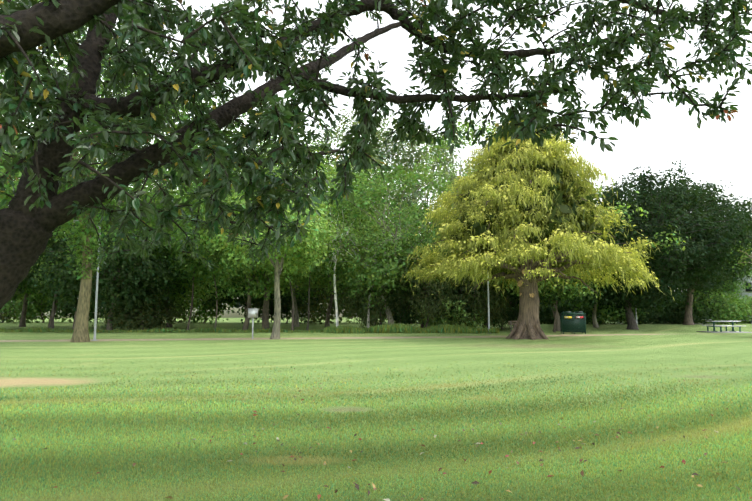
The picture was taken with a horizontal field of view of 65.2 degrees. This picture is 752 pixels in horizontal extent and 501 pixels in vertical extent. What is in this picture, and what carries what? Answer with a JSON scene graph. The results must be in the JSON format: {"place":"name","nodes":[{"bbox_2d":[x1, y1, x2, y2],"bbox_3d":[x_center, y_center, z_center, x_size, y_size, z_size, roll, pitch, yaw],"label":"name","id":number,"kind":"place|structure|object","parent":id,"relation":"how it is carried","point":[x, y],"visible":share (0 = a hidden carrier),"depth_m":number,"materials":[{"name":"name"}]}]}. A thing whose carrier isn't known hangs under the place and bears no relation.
{"place":"outdoors","nodes":[
{"label":"outdoors","id":0,"kind":"place"},
{"bbox_2d":[0,334,664,341],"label":"path gravel","id":1,"kind":"structure","parent":0,"point":[63,340],"depth_m":31.64,"materials":[{"name":"grey gravel"}]},
{"bbox_2d":[0,317,751,500],"bbox_3d":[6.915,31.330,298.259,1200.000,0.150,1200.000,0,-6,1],"label":"lawn","id":2,"kind":"structure","parent":0,"point":[676,344],"depth_m":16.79,"materials":[{"name":"green plant"}]},
{"bbox_2d":[0,286,48,322],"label":"shrub","id":3,"kind":"object","parent":2,"relation":"on","point":[4,318],"visible":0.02,"depth_m":60.89,"materials":[{"name":"green plant"}]},
{"bbox_2d":[0,286,69,322],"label":"shrub","id":4,"kind":"object","parent":2,"relation":"on","point":[32,309],"visible":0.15,"depth_m":60.19,"materials":[{"name":"green plant"}]},
{"bbox_2d":[0,162,75,314],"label":"tree","id":5,"kind":"object","parent":2,"relation":"on","point":[14,297],"visible":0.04,"depth_m":44.80,"materials":[{"name":"green plant"}]},
{"bbox_2d":[0,153,78,326],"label":"tree","id":6,"kind":"object","parent":2,"relation":"on","point":[22,323],"visible":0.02,"depth_m":49.94,"materials":[{"name":"green plant"}]},
{"bbox_2d":[11,298,77,318],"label":"cream building","id":7,"kind":"structure","parent":2,"relation":"on","point":[49,313],"depth_m":93.77,"materials":[{"name":"paint"}]},
{"bbox_2d":[8,173,101,327],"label":"tree","id":8,"kind":"object","parent":2,"relation":"on","point":[44,299],"visible":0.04,"depth_m":47.65,"materials":[{"name":"green plant"}]},
{"bbox_2d":[30,229,103,328],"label":"slim tree","id":9,"kind":"object","parent":2,"relation":"on","point":[52,315],"visible":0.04,"depth_m":41.08,"materials":[{"name":"green plant"}]},
{"bbox_2d":[34,288,109,322],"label":"shrub","id":10,"kind":"object","parent":2,"relation":"on","point":[63,309],"visible":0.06,"depth_m":59.70,"materials":[{"name":"green plant"}]},
{"bbox_2d":[72,220,100,340],"bbox_3d":[-14.681,1.551,29.642,1.461,6.155,0.316,2,-6,-17],"label":"lamp post","id":11,"kind":"object","parent":2,"relation":"on","point":[95,318],"visible":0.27,"depth_m":29.66,"materials":[{"name":"metal"}]},
{"bbox_2d":[3,165,180,329],"bbox_3d":[-21.732,-0.753,44.943,14.831,13.944,13.905,0,-6,1],"label":"tree","id":12,"kind":"object","parent":2,"relation":"on","point":[28,277],"visible":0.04,"depth_m":41.69,"materials":[{"name":"green plant"}]},
{"bbox_2d":[22,198,200,330],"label":"tree","id":13,"kind":"object","parent":2,"relation":"on","point":[118,289],"visible":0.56,"depth_m":39.60,"materials":[{"name":"green plant"}]},
{"bbox_2d":[0,0,247,341],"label":"elm tree","id":14,"kind":"object","parent":2,"relation":"on","point":[80,332],"visible":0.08,"depth_m":28.51,"materials":[{"name":"green plant"}]},
{"bbox_2d":[65,226,102,279],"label":"elm tree sprouts","id":15,"kind":"object","parent":14,"relation":"on","point":[79,257],"visible":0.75,"depth_m":28.68,"materials":[{"name":"green plant"}]},
{"bbox_2d":[97,207,176,329],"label":"slim tree","id":16,"kind":"object","parent":2,"relation":"on","point":[160,254],"visible":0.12,"depth_m":41.35,"materials":[{"name":"green plant"}]},
{"bbox_2d":[91,282,192,329],"bbox_3d":[-17.218,4.513,43.464,6.239,4.634,7.348,-3,-6,26],"label":"shrub","id":17,"kind":"object","parent":2,"relation":"on","point":[134,318],"visible":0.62,"depth_m":42.19,"materials":[{"name":"green plant"}]},
{"bbox_2d":[66,183,220,328],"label":"tree","id":18,"kind":"object","parent":2,"relation":"on","point":[163,288],"visible":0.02,"depth_m":45.09,"materials":[{"name":"green plant"}]},
{"bbox_2d":[125,281,206,323],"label":"shrub","id":19,"kind":"object","parent":2,"relation":"on","point":[179,311],"depth_m":59.75,"materials":[{"name":"green plant"}]},
{"bbox_2d":[132,234,241,326],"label":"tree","id":20,"kind":"object","parent":2,"relation":"on","point":[199,295],"visible":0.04,"depth_m":50.33,"materials":[{"name":"green plant"}]},
{"bbox_2d":[153,213,240,329],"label":"slim tree","id":21,"kind":"object","parent":2,"relation":"on","point":[174,247],"visible":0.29,"depth_m":41.22,"materials":[{"name":"green plant"}]},
{"bbox_2d":[165,230,243,323],"bbox_3d":[-17.510,1.564,59.583,12.962,14.182,10.558,0,-6,1],"label":"shrub","id":22,"kind":"object","parent":2,"relation":"on","point":[212,314],"visible":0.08,"depth_m":58.89,"materials":[{"name":"green plant"}]},
{"bbox_2d":[171,212,238,328],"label":"slim tree","id":23,"kind":"object","parent":2,"relation":"on","point":[215,326],"visible":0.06,"depth_m":42.52,"materials":[{"name":"green plant"}]},
{"bbox_2d":[90,297,360,317],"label":"cream building","id":24,"kind":"structure","parent":2,"relation":"on","point":[235,314],"depth_m":100.62,"materials":[{"name":"paint"}]},
{"bbox_2d":[147,148,318,329],"bbox_3d":[-9.542,-1.154,42.075,11.105,14.236,11.530,-3,-6,24],"label":"tree","id":25,"kind":"object","parent":2,"relation":"on","point":[230,277],"visible":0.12,"depth_m":40.84,"materials":[{"name":"green plant"}]},
{"bbox_2d":[197,268,287,323],"bbox_3d":[-13.607,1.386,58.277,11.798,12.303,11.615,4,-7,-33],"label":"shrub","id":26,"kind":"object","parent":2,"relation":"on","point":[240,302],"visible":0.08,"depth_m":56.91,"materials":[{"name":"green plant"}]},
{"bbox_2d":[216,247,271,285],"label":"slim tree","id":27,"kind":"object","parent":2,"relation":"on","point":[237,277],"depth_m":42.59,"materials":[{"name":"green plant"}]},
{"bbox_2d":[0,323,499,333],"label":"tall fringe grass","id":28,"kind":"structure","parent":2,"relation":"on","point":[402,328],"depth_m":39.30,"materials":[{"name":"green plant"}]},
{"bbox_2d":[248,308,258,338],"bbox_3d":[-6.558,3.949,31.293,0.540,1.712,0.285,0,-6,-4],"label":"post sign","id":29,"kind":"object","parent":2,"relation":"on","point":[252,313],"visible":0.88,"depth_m":31.25,"materials":[{"name":"metal"}]},
{"bbox_2d":[175,131,351,329],"bbox_3d":[-7.745,-1.323,43.650,12.793,14.834,14.684,0,-6,1],"label":"tree","id":30,"kind":"object","parent":2,"relation":"on","point":[265,320],"visible":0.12,"depth_m":41.90,"materials":[{"name":"green plant"}]},
{"bbox_2d":[192,186,348,338],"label":"ash tree","id":31,"kind":"object","parent":2,"relation":"on","point":[307,248],"visible":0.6,"depth_m":30.76,"materials":[{"name":"green plant"}]},
{"bbox_2d":[229,280,328,323],"bbox_3d":[-8.855,3.047,59.834,11.997,10.247,11.227,-3,-7,30],"label":"shrub","id":32,"kind":"object","parent":2,"relation":"on","point":[285,311],"visible":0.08,"depth_m":57.16,"materials":[{"name":"green plant"}]},
{"bbox_2d":[246,236,337,330],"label":"slim tree","id":33,"kind":"object","parent":2,"relation":"on","point":[264,269],"visible":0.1,"depth_m":40.20,"materials":[{"name":"green plant"}]},
{"bbox_2d":[232,168,385,326],"bbox_3d":[-6.909,-0.825,48.898,13.315,14.697,15.428,2,-6,-21],"label":"tree","id":34,"kind":"object","parent":2,"relation":"on","point":[296,316],"visible":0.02,"depth_m":49.54,"materials":[{"name":"green plant"}]},
{"bbox_2d":[273,239,362,323],"bbox_3d":[-4.973,2.289,57.568,14.451,10.856,12.286,5,-8,-43],"label":"shrub","id":35,"kind":"object","parent":2,"relation":"on","point":[322,300],"visible":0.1,"depth_m":56.20,"materials":[{"name":"green plant"}]},
{"bbox_2d":[285,193,359,330],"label":"slim tree","id":36,"kind":"object","parent":2,"relation":"on","point":[314,280],"visible":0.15,"depth_m":41.95,"materials":[{"name":"green plant"}]},
{"bbox_2d":[241,141,410,326],"bbox_3d":[-4.301,-1.136,48.120,15.507,15.215,12.995,3,-6,-25],"label":"tree","id":37,"kind":"object","parent":2,"relation":"on","point":[331,176],"visible":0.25,"depth_m":46.90,"materials":[{"name":"green plant"}]},
{"bbox_2d":[314,196,377,326],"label":"birch tree","id":38,"kind":"object","parent":2,"relation":"on","point":[341,258],"visible":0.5,"depth_m":40.80,"materials":[{"name":"green plant"}]},
{"bbox_2d":[305,101,402,318],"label":"tree","id":39,"kind":"object","parent":2,"relation":"on","point":[341,134],"visible":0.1,"depth_m":87.58,"materials":[{"name":"green plant"}]},
{"bbox_2d":[339,203,398,321],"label":"tree","id":40,"kind":"object","parent":2,"relation":"on","point":[358,266],"depth_m":60.36,"materials":[{"name":"green plant"}]},
{"bbox_2d":[333,267,405,327],"bbox_3d":[0.025,3.384,43.160,5.999,5.421,5.849,5,-7,-40],"label":"olive shrub","id":41,"kind":"object","parent":2,"relation":"on","point":[359,308],"visible":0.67,"depth_m":41.75,"materials":[{"name":"green plant"}]},
{"bbox_2d":[0,0,751,309],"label":"photinia tree","id":42,"kind":"object","parent":2,"relation":"on","point":[37,212],"visible":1,"depth_m":4.44,"materials":[{"name":"green plant"}]},
{"bbox_2d":[326,214,425,327],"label":"slim tree","id":43,"kind":"object","parent":2,"relation":"on","point":[360,237],"visible":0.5,"depth_m":40.71,"materials":[{"name":"green plant"}]},
{"bbox_2d":[299,154,455,324],"bbox_3d":[0.347,-0.515,42.624,12.708,13.039,12.568,0,-6,1],"label":"tree","id":44,"kind":"object","parent":2,"relation":"on","point":[416,223],"visible":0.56,"depth_m":40.74,"materials":[{"name":"green plant"}]},
{"bbox_2d":[338,230,420,324],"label":"slim tree","id":45,"kind":"object","parent":2,"relation":"on","point":[376,266],"visible":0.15,"depth_m":41.58,"materials":[{"name":"green plant"}]},
{"bbox_2d":[13,365,750,500],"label":"fallen leaves","id":46,"kind":"object","parent":2,"relation":"on","point":[474,482],"visible":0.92,"depth_m":6.29,"materials":[{"name":"brown plant"}]},
{"bbox_2d":[342,110,431,316],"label":"tree","id":47,"kind":"object","parent":2,"relation":"on","point":[379,134],"visible":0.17,"depth_m":91.21,"materials":[{"name":"green plant"}]},
{"bbox_2d":[356,241,435,325],"bbox_3d":[1.526,2.557,43.708,6.206,7.143,6.536,-5,-7,38],"label":"olive shrub","id":48,"kind":"object","parent":2,"relation":"on","point":[404,316],"visible":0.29,"depth_m":42.34,"materials":[{"name":"green plant"}]},
{"bbox_2d":[386,310,426,323],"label":"shrub","id":49,"kind":"object","parent":2,"relation":"on","point":[411,321],"visible":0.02,"depth_m":58.09,"materials":[{"name":"green plant"}]},
{"bbox_2d":[351,224,470,327],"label":"tree","id":50,"kind":"object","parent":2,"relation":"on","point":[422,325],"visible":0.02,"depth_m":45.27,"materials":[{"name":"green plant"}]},
{"bbox_2d":[376,121,468,235],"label":"tree","id":51,"kind":"object","parent":2,"relation":"on","point":[410,162],"visible":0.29,"depth_m":89.00,"materials":[{"name":"green plant"}]},
{"bbox_2d":[381,238,464,326],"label":"tree","id":52,"kind":"object","parent":2,"relation":"on","point":[429,309],"visible":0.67,"depth_m":41.27,"materials":[{"name":"green plant"}]},
{"bbox_2d":[406,293,486,327],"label":"shrub","id":53,"kind":"object","parent":2,"relation":"on","point":[452,322],"visible":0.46,"depth_m":41.88,"materials":[{"name":"green plant"}]},
{"bbox_2d":[392,115,503,327],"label":"tree","id":54,"kind":"object","parent":2,"relation":"on","point":[463,127],"visible":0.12,"depth_m":48.17,"materials":[{"name":"green plant"}]},
{"bbox_2d":[413,253,486,323],"bbox_3d":[5.614,2.915,43.844,6.576,6.430,6.265,0,-6,1],"label":"olive shrub","id":55,"kind":"object","parent":2,"relation":"on","point":[452,296],"visible":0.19,"depth_m":42.18,"materials":[{"name":"green plant"}]},
{"bbox_2d":[434,161,474,197],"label":"tree","id":56,"kind":"object","parent":2,"relation":"on","point":[457,172],"depth_m":96.83,"materials":[{"name":"green plant"}]},
{"bbox_2d":[441,271,516,327],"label":"olive shrub","id":57,"kind":"object","parent":2,"relation":"on","point":[495,305],"visible":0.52,"depth_m":41.77,"materials":[{"name":"green plant"}]},
{"bbox_2d":[487,275,490,333],"bbox_3d":[7.620,2.691,38.026,0.338,5.555,1.472,3,-6,-26],"label":"lamp post","id":58,"kind":"object","parent":2,"relation":"on","point":[488,307],"visible":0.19,"depth_m":38.37,"materials":[{"name":"metal"}]},
{"bbox_2d":[480,281,548,328],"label":"olive shrub","id":59,"kind":"object","parent":2,"relation":"on","point":[513,315],"visible":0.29,"depth_m":44.12,"materials":[{"name":"green plant"}]},
{"bbox_2d":[503,298,568,323],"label":"hedge shrub","id":60,"kind":"object","parent":2,"relation":"on","point":[547,317],"visible":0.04,"depth_m":54.99,"materials":[{"name":"green plant"}]},
{"bbox_2d":[400,119,674,339],"bbox_3d":[8.232,-1.404,31.932,13.896,12.908,13.380,0,-6,1],"label":"golden cypress tree","id":61,"kind":"object","parent":2,"relation":"on","point":[525,208],"visible":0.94,"depth_m":29.45,"materials":[{"name":"yellow plant"}]},
{"bbox_2d":[538,275,589,331],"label":"tree","id":62,"kind":"object","parent":2,"relation":"on","point":[561,294],"visible":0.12,"depth_m":39.88,"materials":[{"name":"green plant"}]},
{"bbox_2d":[493,182,649,330],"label":"tree","id":63,"kind":"object","parent":2,"relation":"on","point":[557,326],"visible":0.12,"depth_m":40.73,"materials":[{"name":"green plant"}]},
{"bbox_2d":[539,299,606,324],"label":"hedge shrub","id":64,"kind":"object","parent":2,"relation":"on","point":[573,308],"visible":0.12,"depth_m":54.67,"materials":[{"name":"green plant"}]},
{"bbox_2d":[560,311,585,333],"bbox_3d":[12.730,4.661,38.009,1.460,1.430,0.866,-1,-6,7],"label":"bin enclosure","id":65,"kind":"object","parent":2,"relation":"on","point":[572,322],"visible":1,"depth_m":37.64,"materials":[{"name":"paint"}]},
{"bbox_2d":[456,179,690,307],"bbox_3d":[13.268,0.163,41.673,13.964,11.500,14.726,3,-6,-28],"label":"tree","id":66,"kind":"object","parent":2,"relation":"on","point":[577,280],"visible":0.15,"depth_m":39.28,"materials":[{"name":"green plant"}]},
{"bbox_2d":[559,298,648,324],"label":"hedge shrub","id":67,"kind":"object","parent":2,"relation":"on","point":[614,319],"visible":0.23,"depth_m":54.75,"materials":[{"name":"green plant"}]},
{"bbox_2d":[546,193,680,327],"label":"tree","id":68,"kind":"object","parent":2,"relation":"on","point":[594,319],"depth_m":48.43,"materials":[{"name":"green plant"}]},
{"bbox_2d":[603,293,685,323],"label":"hedge shrub","id":69,"kind":"object","parent":2,"relation":"on","point":[649,316],"visible":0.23,"depth_m":55.25,"materials":[{"name":"green plant"}]},
{"bbox_2d":[555,154,751,329],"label":"dark oak tree","id":70,"kind":"object","parent":2,"relation":"on","point":[703,243],"visible":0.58,"depth_m":41.92,"materials":[{"name":"green plant"}]},
{"bbox_2d":[595,176,751,324],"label":"dark oak tree","id":71,"kind":"object","parent":2,"relation":"on","point":[688,319],"visible":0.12,"depth_m":52.22,"materials":[{"name":"green plant"}]},
{"bbox_2d":[647,291,724,324],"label":"hedge shrub","id":72,"kind":"object","parent":2,"relation":"on","point":[678,319],"visible":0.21,"depth_m":55.13,"materials":[{"name":"green plant"}]},
{"bbox_2d":[670,291,751,324],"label":"hedge shrub","id":73,"kind":"object","parent":2,"relation":"on","point":[731,307],"visible":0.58,"depth_m":55.52,"materials":[{"name":"green plant"}]},
{"bbox_2d":[684,261,751,296],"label":"tree","id":74,"kind":"object","parent":2,"relation":"on","point":[736,290],"visible":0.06,"depth_m":66.99,"materials":[{"name":"green plant"}]},
{"bbox_2d":[686,269,751,298],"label":"house weatherboard","id":75,"kind":"object","parent":2,"relation":"on","point":[746,290],"visible":0.06,"depth_m":68.55,"materials":[{"name":"paint"}]},
{"bbox_2d":[696,321,751,332],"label":"picnic table","id":76,"kind":"object","parent":2,"relation":"on","point":[721,331],"visible":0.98,"depth_m":40.04,"materials":[{"name":"paint"}]},
{"bbox_2d":[722,240,751,289],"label":"tree sapling","id":77,"kind":"object","parent":2,"relation":"on","point":[741,262],"visible":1,"depth_m":33.93,"materials":[{"name":"green plant"}]},
{"bbox_2d":[730,288,751,322],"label":"hedge shrub","id":78,"kind":"object","parent":2,"relation":"on","point":[744,298],"visible":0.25,"depth_m":59.27,"materials":[{"name":"green plant"}]},
{"bbox_2d":[0,0,751,289],"label":"sky","id":79,"kind":"structure","parent":0,"point":[718,149],"materials":[{"name":"white"}]},
{"bbox_2d":[508,321,516,331],"bbox_3d":[9.278,4.908,37.508,1.600,0.840,0.488,1,-6,-14],"label":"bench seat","id":80,"kind":"object","parent":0,"point":[510,323],"visible":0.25,"depth_m":37.58,"materials":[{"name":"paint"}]}
]}

